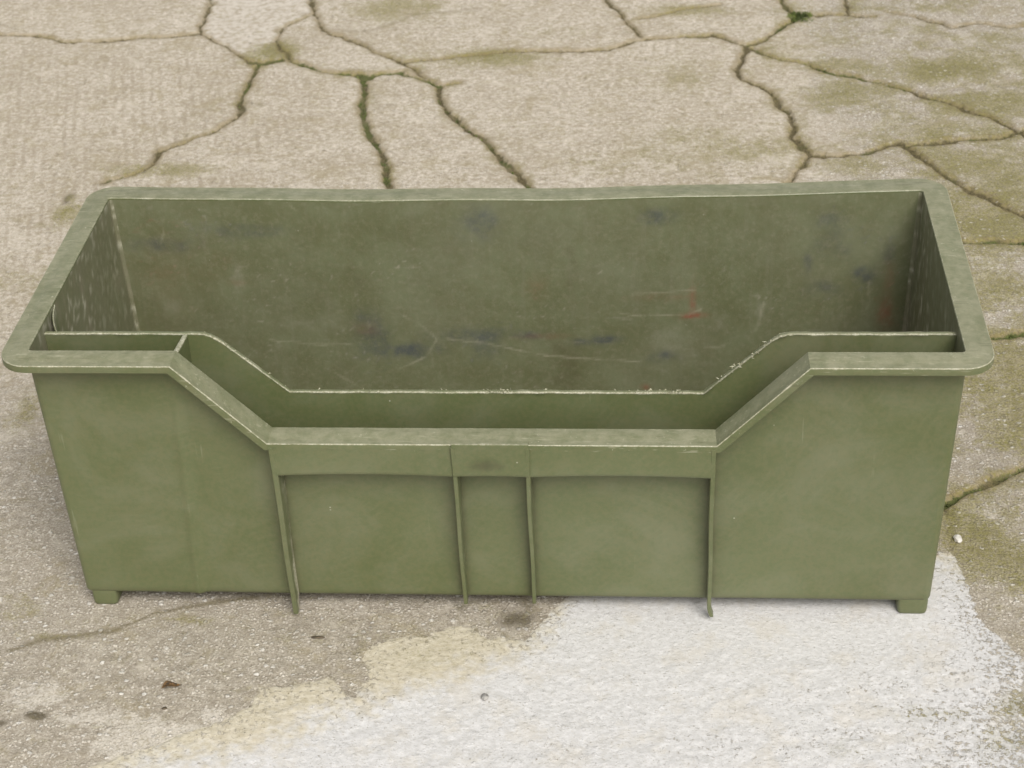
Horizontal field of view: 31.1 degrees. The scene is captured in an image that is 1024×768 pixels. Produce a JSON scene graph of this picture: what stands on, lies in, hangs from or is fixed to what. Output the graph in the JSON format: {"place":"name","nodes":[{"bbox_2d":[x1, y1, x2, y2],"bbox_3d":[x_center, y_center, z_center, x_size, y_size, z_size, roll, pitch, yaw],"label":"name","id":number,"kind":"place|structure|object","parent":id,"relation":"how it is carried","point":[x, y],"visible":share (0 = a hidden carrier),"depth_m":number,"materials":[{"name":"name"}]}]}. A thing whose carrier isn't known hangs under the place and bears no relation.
{"place":"outdoors","nodes":[
{"label":"outdoors","id":0,"kind":"place"},
{"bbox_2d":[0,0,1023,767],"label":"ground","id":1,"kind":"structure","parent":0,"point":[98,94],"depth_m":2.04,"materials":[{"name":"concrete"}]},
{"bbox_2d":[162,681,181,687],"bbox_3d":[-0.297,0.262,1.602,0.018,0.005,0.008,-11,34,-12],"label":"dry leaf","id":2,"kind":"object","parent":1,"relation":"on","point":[168,683],"visible":1,"depth_m":1.60,"materials":[{"name":"brown plant"}]},
{"bbox_2d":[311,636,324,638],"bbox_3d":[-0.174,0.227,1.652,0.013,0.002,0.003,0,33,4],"label":"twig fragment","id":3,"kind":"object","parent":1,"relation":"on","point":[317,637],"visible":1,"depth_m":1.65,"materials":[{"name":"brown wood"}]},
{"bbox_2d":[481,693,488,699],"bbox_3d":[-0.023,0.268,1.575,0.007,0.003,0.009,0,33,4],"label":"stone chip","id":4,"kind":"object","parent":1,"relation":"on","point":[484,696],"visible":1,"depth_m":1.57,"materials":[{"name":"white stone"}]},
{"bbox_2d":[1,179,994,616],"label":"storage bin","id":5,"kind":"object","parent":1,"relation":"on","point":[721,391],"visible":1,"depth_m":1.64,"materials":[{"name":"green plastic"}]},
{"bbox_2d":[239,11,1023,507],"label":"moss","id":6,"kind":"object","parent":1,"relation":"on","point":[805,15],"visible":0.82,"depth_m":2.76,"materials":[{"name":"green plant"}]},
{"bbox_2d":[953,534,961,542],"bbox_3d":[0.419,0.146,1.732,0.008,0.005,0.012,0,33,4],"label":"pebble","id":7,"kind":"object","parent":1,"relation":"on","point":[957,538],"visible":1,"depth_m":1.73,"materials":[{"name":"white stone"}]}
]}

